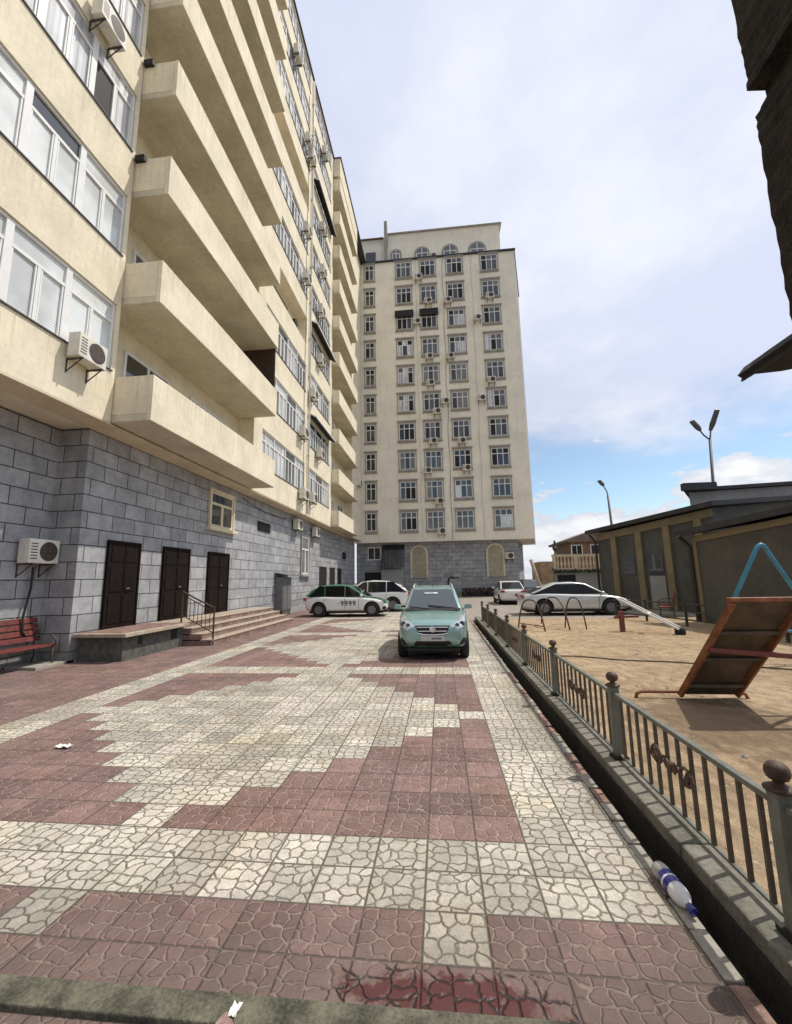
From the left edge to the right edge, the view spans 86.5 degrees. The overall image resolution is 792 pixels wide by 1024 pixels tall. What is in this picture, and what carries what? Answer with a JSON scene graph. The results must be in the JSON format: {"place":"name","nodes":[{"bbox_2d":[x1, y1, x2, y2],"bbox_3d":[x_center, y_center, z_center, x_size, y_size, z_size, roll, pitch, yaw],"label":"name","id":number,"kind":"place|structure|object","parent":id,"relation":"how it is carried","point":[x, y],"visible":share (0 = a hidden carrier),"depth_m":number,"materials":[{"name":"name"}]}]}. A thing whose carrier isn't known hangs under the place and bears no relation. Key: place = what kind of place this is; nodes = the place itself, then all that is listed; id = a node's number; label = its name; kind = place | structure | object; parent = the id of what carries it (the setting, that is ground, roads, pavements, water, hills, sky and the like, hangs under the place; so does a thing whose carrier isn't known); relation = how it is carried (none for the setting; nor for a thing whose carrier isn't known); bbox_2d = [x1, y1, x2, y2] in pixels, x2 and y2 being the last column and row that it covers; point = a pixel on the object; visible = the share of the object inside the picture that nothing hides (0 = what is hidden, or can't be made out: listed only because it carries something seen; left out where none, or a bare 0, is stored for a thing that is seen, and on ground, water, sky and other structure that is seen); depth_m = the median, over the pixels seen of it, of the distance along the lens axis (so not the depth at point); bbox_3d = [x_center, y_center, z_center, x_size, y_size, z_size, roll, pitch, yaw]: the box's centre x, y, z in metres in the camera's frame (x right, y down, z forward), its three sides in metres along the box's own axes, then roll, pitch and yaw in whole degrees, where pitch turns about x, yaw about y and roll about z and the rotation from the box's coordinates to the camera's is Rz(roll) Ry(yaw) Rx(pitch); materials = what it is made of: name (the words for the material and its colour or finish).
{"place":"outdoors","nodes":[
{"label":"outdoors","id":0,"kind":"place"},
{"bbox_2d":[0,609,753,1023],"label":"pavement","id":1,"kind":"structure","parent":0,"point":[344,807],"depth_m":2.69,"materials":[{"name":"red tile"}]},
{"bbox_2d":[0,617,58,662],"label":"park bench","id":2,"kind":"object","parent":1,"relation":"on","point":[32,632],"visible":0.99,"depth_m":8.63,"materials":[{"name":"red paint"}]},
{"bbox_2d":[4,660,73,670],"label":"concrete slab","id":3,"kind":"structure","parent":1,"relation":"on","point":[36,665],"depth_m":8.53,"materials":[{"name":"concrete"}]},
{"bbox_2d":[0,0,365,670],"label":"apartment building","id":4,"kind":"structure","parent":1,"relation":"on","point":[165,192],"depth_m":11.71,"materials":[{"name":"beige paint"}]},
{"bbox_2d":[15,538,59,577],"bbox_3d":[-7.685,0.997,9.003,0.380,0.810,0.704,-2,-9,6],"label":"air conditioner","id":5,"kind":"object","parent":4,"relation":"attached to","point":[40,552],"visible":1,"depth_m":8.86,"materials":[{"name":"metal"}]},
{"bbox_2d":[0,209,114,371],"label":"window","id":6,"kind":"structure","parent":4,"relation":"in","point":[35,283],"depth_m":8.21,"materials":[{"name":"white plastic"}]},
{"bbox_2d":[0,44,125,256],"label":"window","id":7,"kind":"structure","parent":4,"relation":"in","point":[28,121],"depth_m":8.50,"materials":[{"name":"white plastic"}]},
{"bbox_2d":[22,0,134,151],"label":"window","id":8,"kind":"structure","parent":4,"relation":"in","point":[63,21],"depth_m":9.38,"materials":[{"name":"white plastic"}]},
{"bbox_2d":[65,331,107,383],"bbox_3d":[-6.446,-3.170,8.737,0.380,0.810,0.704,-2,-9,6],"label":"air conditioner","id":9,"kind":"object","parent":4,"relation":"attached to","point":[87,351],"visible":1,"depth_m":8.60,"materials":[{"name":"metal"}]},
{"bbox_2d":[88,0,126,59],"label":"air conditioner","id":10,"kind":"object","parent":4,"relation":"attached to","point":[106,19],"visible":1,"depth_m":9.58,"materials":[{"name":"metal"}]},
{"bbox_2d":[99,540,141,629],"bbox_3d":[-6.859,1.807,10.574,0.122,2.120,1.110,-2,-9,6],"label":"door","id":11,"kind":"structure","parent":4,"relation":"in","point":[123,559],"depth_m":10.50,"materials":[{"name":"brown wood"}]},
{"bbox_2d":[109,0,143,56],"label":"window","id":12,"kind":"structure","parent":4,"relation":"in","point":[130,12],"depth_m":10.87,"materials":[{"name":"white plastic"}]},
{"bbox_2d":[121,350,169,384],"bbox_3d":[-6.962,-3.005,11.698,0.060,2.200,1.800,-2,-9,6],"label":"window","id":13,"kind":"structure","parent":4,"relation":"in","point":[131,366],"depth_m":11.33,"materials":[{"name":"white plastic"}]},
{"bbox_2d":[157,546,190,620],"bbox_3d":[-6.634,2.143,12.701,0.122,2.120,1.300,-2,-9,6],"label":"door","id":14,"kind":"structure","parent":4,"relation":"in","point":[175,565],"depth_m":12.59,"materials":[{"name":"brown wood"}]},
{"bbox_2d":[204,552,229,613],"bbox_3d":[-6.377,2.527,15.127,0.122,2.120,1.440,-2,-9,6],"label":"door","id":15,"kind":"structure","parent":4,"relation":"in","point":[217,573],"depth_m":15.06,"materials":[{"name":"brown wood"}]},
{"bbox_2d":[206,487,237,534],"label":"window","id":16,"kind":"structure","parent":4,"relation":"in","point":[221,505],"depth_m":15.50,"materials":[{"name":"beige glass"}]},
{"bbox_2d":[262,430,302,488],"bbox_3d":[-5.436,-2.321,20.666,0.155,1.670,5.670,-2,-9,6],"label":"window","id":17,"kind":"structure","parent":4,"relation":"in","point":[289,468],"depth_m":20.56,"materials":[{"name":"white plastic"}]},
{"bbox_2d":[267,305,305,391],"bbox_3d":[-5.541,-8.145,21.599,0.155,1.670,5.670,-2,-9,6],"label":"window","id":18,"kind":"structure","parent":4,"relation":"in","point":[287,352],"depth_m":22.01,"materials":[{"name":"white plastic"}]},
{"bbox_2d":[275,378,304,440],"bbox_3d":[-5.489,-5.233,21.132,0.155,1.670,5.670,-2,-9,6],"label":"window","id":19,"kind":"structure","parent":4,"relation":"in","point":[287,408],"depth_m":21.50,"materials":[{"name":"white plastic"}]},
{"bbox_2d":[272,218,307,298],"bbox_3d":[-5.646,-13.970,22.531,0.155,1.670,5.670,-2,-9,6],"label":"window","id":20,"kind":"structure","parent":4,"relation":"in","point":[282,233],"depth_m":22.56,"materials":[{"name":"white plastic"}]},
{"bbox_2d":[273,167,308,255],"bbox_3d":[-5.699,-16.883,22.998,0.155,1.670,5.670,-2,-9,6],"label":"window","id":21,"kind":"structure","parent":4,"relation":"in","point":[280,174],"depth_m":22.93,"materials":[{"name":"glass"}]},
{"bbox_2d":[276,60,309,171],"bbox_3d":[-5.803,-22.708,23.931,0.155,1.670,5.670,-2,-9,6],"label":"window","id":22,"kind":"structure","parent":4,"relation":"in","point":[288,94],"depth_m":23.89,"materials":[{"name":"glass"}]},
{"bbox_2d":[279,10,310,131],"bbox_3d":[-5.856,-25.620,24.397,0.155,1.670,5.670,-2,-9,6],"label":"window","id":23,"kind":"structure","parent":4,"relation":"in","point":[296,74],"depth_m":24.75,"materials":[{"name":"white plastic"}]},
{"bbox_2d":[288,0,310,92],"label":"window","id":24,"kind":"structure","parent":4,"relation":"in","point":[290,5],"depth_m":25.52,"materials":[{"name":"glass"}]},
{"bbox_2d":[299,534,311,576],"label":"window","id":25,"kind":"structure","parent":4,"relation":"in","point":[305,540],"depth_m":25.00,"materials":[{"name":"white plastic"}]},
{"bbox_2d":[309,468,328,507],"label":"window","id":26,"kind":"structure","parent":4,"relation":"in","point":[317,485],"depth_m":26.52,"materials":[{"name":"white plastic"}]},
{"bbox_2d":[310,421,329,465],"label":"window","id":27,"kind":"structure","parent":4,"relation":"in","point":[317,439],"depth_m":26.68,"materials":[{"name":"white plastic"}]},
{"bbox_2d":[310,375,329,424],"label":"window","id":28,"kind":"structure","parent":4,"relation":"in","point":[322,405],"depth_m":27.84,"materials":[{"name":"white plastic"}]},
{"bbox_2d":[311,329,329,384],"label":"window","id":29,"kind":"structure","parent":4,"relation":"in","point":[316,348],"depth_m":27.33,"materials":[{"name":"white plastic"}]},
{"bbox_2d":[312,287,330,346],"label":"window","id":30,"kind":"structure","parent":4,"relation":"in","point":[324,324],"depth_m":27.94,"materials":[{"name":"white plastic"}]},
{"bbox_2d":[312,246,330,309],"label":"window","id":31,"kind":"structure","parent":4,"relation":"in","point":[324,285],"depth_m":28.55,"materials":[{"name":"white plastic"}]},
{"bbox_2d":[313,204,330,272],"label":"window","id":32,"kind":"structure","parent":4,"relation":"in","point":[316,224],"depth_m":28.90,"materials":[{"name":"white plastic"}]},
{"bbox_2d":[314,131,331,203],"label":"window","id":33,"kind":"structure","parent":4,"relation":"in","point":[316,144],"depth_m":30.23,"materials":[{"name":"white plastic"}]},
{"bbox_2d":[72,607,293,661],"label":"entrance platform","id":34,"kind":"structure","parent":1,"relation":"on","point":[121,644],"depth_m":10.85,"materials":[{"name":"stone"}]},
{"bbox_2d":[180,591,214,644],"bbox_3d":[-5.377,2.862,11.416,0.978,1.450,0.048,-2,-9,6],"label":"stair railing","id":35,"kind":"object","parent":34,"relation":"on","point":[207,604],"visible":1,"depth_m":11.43,"materials":[{"name":"brown metal"}]},
{"bbox_2d":[0,974,568,1023],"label":"concrete strip","id":36,"kind":"object","parent":1,"relation":"on","point":[123,1003],"visible":1,"depth_m":1.65,"materials":[{"name":"concrete"}]},
{"bbox_2d":[275,572,300,614],"bbox_3d":[-5.423,4.098,21.150,0.690,2.090,1.900,-2,-9,6],"label":"doorway","id":37,"kind":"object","parent":1,"relation":"on","point":[282,595],"visible":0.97,"depth_m":20.45,"materials":[{"name":"grey metal"}]},
{"bbox_2d":[303,584,389,616],"bbox_3d":[-2.275,4.195,20.150,3.963,1.470,2.026,-2,-9,6],"label":"parked car","id":38,"kind":"object","parent":1,"relation":"on","point":[330,599],"visible":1,"depth_m":19.39,"materials":[{"name":"white paint"}]},
{"bbox_2d":[357,580,409,611],"bbox_3d":[-1.415,4.546,22.945,4.519,1.630,2.099,-2,-9,6],"label":"parked car","id":39,"kind":"object","parent":1,"relation":"on","point":[394,592],"visible":0.29,"depth_m":22.09,"materials":[{"name":"white paint"}]},
{"bbox_2d":[394,582,471,656],"bbox_3d":[0.924,2.521,10.345,1.790,1.561,3.610,-2,-9,6],"label":"parked car","id":40,"kind":"object","parent":1,"relation":"on","point":[433,619],"visible":1,"depth_m":8.81,"materials":[{"name":"teal paint"}]},
{"bbox_2d":[295,0,791,582],"label":"sky","id":41,"kind":"structure","parent":0,"point":[614,145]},
{"bbox_2d":[458,596,695,624],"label":"road","id":42,"kind":"structure","parent":0,"point":[511,610],"depth_m":19.35,"materials":[{"name":"concrete"}]},
{"bbox_2d":[355,221,535,595],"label":"apartment building","id":43,"kind":"structure","parent":42,"relation":"on","point":[484,514],"depth_m":41.26,"materials":[{"name":"beige paint"}]},
{"bbox_2d":[364,510,377,533],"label":"window","id":44,"kind":"structure","parent":43,"relation":"in","point":[371,527],"depth_m":40.27,"materials":[{"name":"white plastic"}]},
{"bbox_2d":[364,480,377,503],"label":"window","id":45,"kind":"structure","parent":43,"relation":"in","point":[371,485],"depth_m":40.73,"materials":[{"name":"white plastic"}]},
{"bbox_2d":[394,259,411,280],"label":"window","id":46,"kind":"structure","parent":43,"relation":"in","point":[403,268],"depth_m":44.11,"materials":[{"name":"white plastic"}]},
{"bbox_2d":[394,284,412,305],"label":"window","id":47,"kind":"structure","parent":43,"relation":"in","point":[403,293],"depth_m":43.64,"materials":[{"name":"glass"}]},
{"bbox_2d":[395,337,413,358],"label":"window","id":48,"kind":"structure","parent":43,"relation":"in","point":[404,345],"depth_m":42.71,"materials":[{"name":"white plastic"}]},
{"bbox_2d":[396,364,414,386],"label":"window","id":49,"kind":"structure","parent":43,"relation":"in","point":[405,372],"depth_m":42.24,"materials":[{"name":"glass"}]},
{"bbox_2d":[396,391,415,414],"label":"window","id":50,"kind":"structure","parent":43,"relation":"in","point":[405,400],"depth_m":41.77,"materials":[{"name":"glass"}]},
{"bbox_2d":[397,449,416,472],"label":"window","id":51,"kind":"structure","parent":43,"relation":"in","point":[407,458],"depth_m":40.84,"materials":[{"name":"white plastic"}]},
{"bbox_2d":[397,420,416,442],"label":"window","id":52,"kind":"structure","parent":43,"relation":"in","point":[406,428],"depth_m":41.30,"materials":[{"name":"white plastic"}]},
{"bbox_2d":[398,478,417,502],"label":"window","id":53,"kind":"structure","parent":43,"relation":"in","point":[408,492],"depth_m":40.36,"materials":[{"name":"white plastic"}]},
{"bbox_2d":[398,509,418,532],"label":"window","id":54,"kind":"structure","parent":43,"relation":"in","point":[408,517],"depth_m":39.90,"materials":[{"name":"white plastic"}]},
{"bbox_2d":[410,545,428,577],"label":"window","id":55,"kind":"structure","parent":43,"relation":"in","point":[419,554],"depth_m":39.87,"materials":[{"name":"paint"}]},
{"bbox_2d":[418,257,436,277],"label":"window","id":56,"kind":"structure","parent":43,"relation":"in","point":[427,266],"depth_m":43.86,"materials":[{"name":"white plastic"}]},
{"bbox_2d":[418,282,437,303],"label":"window","id":57,"kind":"structure","parent":43,"relation":"in","point":[425,289],"depth_m":43.41,"materials":[{"name":"glass"}]},
{"bbox_2d":[420,335,439,357],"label":"window","id":58,"kind":"structure","parent":43,"relation":"in","point":[430,343],"depth_m":42.47,"materials":[{"name":"glass"}]},
{"bbox_2d":[421,362,440,384],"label":"window","id":59,"kind":"structure","parent":43,"relation":"in","point":[429,370],"depth_m":42.00,"materials":[{"name":"glass"}]},
{"bbox_2d":[422,390,441,412],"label":"window","id":60,"kind":"structure","parent":43,"relation":"in","point":[432,398],"depth_m":41.53,"materials":[{"name":"glass"}]},
{"bbox_2d":[422,418,442,441],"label":"window","id":61,"kind":"structure","parent":43,"relation":"in","point":[432,427],"depth_m":41.07,"materials":[{"name":"glass"}]},
{"bbox_2d":[423,448,443,470],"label":"window","id":62,"kind":"structure","parent":43,"relation":"in","point":[433,457],"depth_m":40.60,"materials":[{"name":"white plastic"}]},
{"bbox_2d":[424,477,444,501],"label":"window","id":63,"kind":"structure","parent":43,"relation":"in","point":[434,487],"depth_m":40.13,"materials":[{"name":"white plastic"}]},
{"bbox_2d":[425,508,445,532],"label":"window","id":64,"kind":"structure","parent":43,"relation":"in","point":[435,517],"depth_m":39.67,"materials":[{"name":"white plastic"}]},
{"bbox_2d":[444,254,463,275],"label":"window","id":65,"kind":"structure","parent":43,"relation":"in","point":[453,263],"depth_m":43.57,"materials":[{"name":"white plastic"}]},
{"bbox_2d":[445,280,464,301],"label":"window","id":66,"kind":"structure","parent":43,"relation":"in","point":[455,288],"depth_m":43.13,"materials":[{"name":"glass"}]},
{"bbox_2d":[446,306,465,328],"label":"window","id":67,"kind":"structure","parent":43,"relation":"in","point":[456,318],"depth_m":42.64,"materials":[{"name":"glass"}]},
{"bbox_2d":[447,333,467,354],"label":"window","id":68,"kind":"structure","parent":43,"relation":"in","point":[457,342],"depth_m":42.19,"materials":[{"name":"glass"}]},
{"bbox_2d":[448,360,468,382],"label":"window","id":69,"kind":"structure","parent":43,"relation":"in","point":[458,370],"depth_m":41.72,"materials":[{"name":"glass"}]},
{"bbox_2d":[449,388,469,411],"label":"window","id":70,"kind":"structure","parent":43,"relation":"in","point":[459,397],"depth_m":41.24,"materials":[{"name":"glass"}]},
{"bbox_2d":[450,417,471,440],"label":"window","id":71,"kind":"structure","parent":43,"relation":"in","point":[461,426],"depth_m":40.78,"materials":[{"name":"glass"}]},
{"bbox_2d":[452,446,472,469],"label":"window","id":72,"kind":"structure","parent":43,"relation":"in","point":[461,455],"depth_m":40.33,"materials":[{"name":"white plastic"}]},
{"bbox_2d":[453,476,474,500],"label":"window","id":73,"kind":"structure","parent":43,"relation":"in","point":[463,486],"depth_m":39.85,"materials":[{"name":"white plastic"}]},
{"bbox_2d":[454,507,475,531],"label":"window","id":74,"kind":"structure","parent":43,"relation":"in","point":[464,516],"depth_m":39.38,"materials":[{"name":"white plastic"}]},
{"bbox_2d":[478,251,498,272],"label":"window","id":75,"kind":"structure","parent":43,"relation":"in","point":[488,261],"depth_m":43.22,"materials":[{"name":"glass"}]},
{"bbox_2d":[480,276,500,298],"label":"window","id":76,"kind":"structure","parent":43,"relation":"in","point":[489,284],"depth_m":42.78,"materials":[{"name":"glass"}]},
{"bbox_2d":[481,303,502,325],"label":"window","id":77,"kind":"structure","parent":43,"relation":"in","point":[491,313],"depth_m":42.29,"materials":[{"name":"white plastic"}]},
{"bbox_2d":[482,330,503,352],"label":"window","id":78,"kind":"structure","parent":43,"relation":"in","point":[493,340],"depth_m":41.82,"materials":[{"name":"glass"}]},
{"bbox_2d":[484,357,505,380],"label":"window","id":79,"kind":"structure","parent":43,"relation":"in","point":[493,366],"depth_m":41.37,"materials":[{"name":"white plastic"}]},
{"bbox_2d":[486,543,505,576],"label":"window","id":80,"kind":"structure","parent":43,"relation":"in","point":[495,557],"depth_m":39.16,"materials":[{"name":"paint"}]},
{"bbox_2d":[486,386,507,409],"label":"window","id":81,"kind":"structure","parent":43,"relation":"in","point":[496,395],"depth_m":40.89,"materials":[{"name":"glass"}]},
{"bbox_2d":[487,415,509,438],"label":"window","id":82,"kind":"structure","parent":43,"relation":"in","point":[497,424],"depth_m":40.42,"materials":[{"name":"glass"}]},
{"bbox_2d":[489,444,511,468],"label":"window","id":83,"kind":"structure","parent":43,"relation":"in","point":[499,454],"depth_m":39.95,"materials":[{"name":"white plastic"}]},
{"bbox_2d":[490,475,513,498],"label":"window","id":84,"kind":"structure","parent":43,"relation":"in","point":[501,484],"depth_m":39.49,"materials":[{"name":"white plastic"}]},
{"bbox_2d":[492,506,515,530],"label":"window","id":85,"kind":"structure","parent":43,"relation":"in","point":[503,516],"depth_m":39.03,"materials":[{"name":"white plastic"}]},
{"bbox_2d":[492,581,524,603],"bbox_3d":[7.313,5.210,27.475,1.916,1.440,3.931,-2,-9,6],"label":"parked car","id":86,"kind":"object","parent":42,"relation":"on","point":[505,591],"visible":0.8,"depth_m":25.86,"materials":[{"name":"white paint"}]},
{"bbox_2d":[532,554,601,590],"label":"terrace house","id":87,"kind":"structure","parent":42,"relation":"on","point":[546,573],"depth_m":30.55,"materials":[{"name":"grey paint"}]},
{"bbox_2d":[515,582,631,615],"bbox_3d":[7.837,3.830,18.822,4.665,1.410,2.099,-2,-9,6],"label":"parked car","id":88,"kind":"object","parent":42,"relation":"on","point":[591,598],"visible":0.79,"depth_m":18.04,"materials":[{"name":"silver metal"}]},
{"bbox_2d":[548,532,600,567],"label":"brick house","id":89,"kind":"structure","parent":42,"relation":"on","point":[582,543],"depth_m":38.56,"materials":[{"name":"brown brick"}]},
{"bbox_2d":[475,616,791,985],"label":"kerb","id":90,"kind":"structure","parent":42,"relation":"on","point":[755,915],"depth_m":2.46,"materials":[{"name":"concrete"}]},
{"bbox_2d":[481,601,791,943],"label":"metal fence","id":91,"kind":"object","parent":90,"relation":"on","point":[776,792],"visible":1,"depth_m":2.60,"materials":[{"name":"metal"}]},
{"bbox_2d":[476,620,791,1023],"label":"gutter","id":92,"kind":"object","parent":42,"relation":"on","point":[768,984],"visible":0.33,"depth_m":2.30,"materials":[{"name":"concrete"}]},
{"bbox_2d":[585,495,791,611],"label":"olive building","id":93,"kind":"structure","parent":42,"relation":"on","point":[645,557],"depth_m":20.05,"materials":[{"name":"paint"}]},
{"bbox_2d":[649,576,669,609],"bbox_3d":[12.467,3.829,19.937,0.030,1.600,0.800,3,-10,-22],"label":"door","id":94,"kind":"structure","parent":93,"relation":"in","point":[658,584],"depth_m":19.95,"materials":[{"name":"grey paint"}]},
{"bbox_2d":[689,409,719,481],"bbox_3d":[17.201,-0.351,22.810,1.486,10.605,0.915,-2,-9,6],"label":"street lamp","id":95,"kind":"object","parent":42,"relation":"on","point":[695,425],"visible":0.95,"depth_m":23.46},
{"bbox_2d":[673,505,791,629],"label":"olive building","id":96,"kind":"structure","parent":42,"relation":"on","point":[718,560],"depth_m":13.00,"materials":[{"name":"metal"}]},
{"bbox_2d":[680,481,791,505],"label":"grey building","id":97,"kind":"structure","parent":42,"relation":"on","point":[698,492],"depth_m":19.77,"materials":[{"name":"paint"}]},
{"bbox_2d":[509,617,791,906],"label":"sand","id":98,"kind":"structure","parent":0,"point":[760,721],"depth_m":5.19,"materials":[{"name":"sand"}]},
{"bbox_2d":[614,598,685,634],"bbox_3d":[7.188,2.938,11.968,1.712,0.969,0.634,-9,-12,41],"label":"seesaw","id":99,"kind":"object","parent":98,"relation":"on","point":[678,630],"visible":0.96,"depth_m":12.08,"materials":[{"name":"white paint"}]},
{"bbox_2d":[614,598,791,642],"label":"metal fence","id":100,"kind":"object","parent":98,"relation":"on","point":[787,634],"visible":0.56,"depth_m":13.16,"materials":[{"name":"metal"}]},
{"bbox_2d":[634,597,791,698],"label":"slide","id":101,"kind":"object","parent":98,"relation":"on","point":[746,635],"visible":0.98,"depth_m":5.07,"materials":[{"name":"orange paint"}]},
{"bbox_2d":[732,543,791,631],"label":"swing frame","id":102,"kind":"object","parent":98,"relation":"on","point":[750,563],"visible":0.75,"depth_m":7.79,"materials":[{"name":"blue paint"}]},
{"bbox_2d":[731,0,791,319],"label":"rough pier","id":103,"kind":"structure","parent":0,"point":[764,32],"depth_m":1.53,"materials":[{"name":"brown stone"}]},
{"bbox_2d":[738,334,791,381],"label":"roof eave","id":104,"kind":"object","parent":103,"relation":"attached to","point":[777,357],"visible":1,"depth_m":1.34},
{"label":"ground","id":105,"kind":"structure","parent":0,"visible":0},
{"bbox_2d":[469,619,776,1023],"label":"edging","id":106,"kind":"object","parent":105,"relation":"on","point":[747,999],"visible":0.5,"depth_m":2.12,"materials":[{"name":"grey concrete"}]},
{"bbox_2d":[651,861,697,916],"bbox_3d":[1.448,1.957,2.189,0.100,0.094,0.312,-2,-9,6],"label":"plastic bottle","id":107,"kind":"object","parent":106,"relation":"on","point":[674,888],"visible":1,"depth_m":2.16,"materials":[{"name":"plastic"}]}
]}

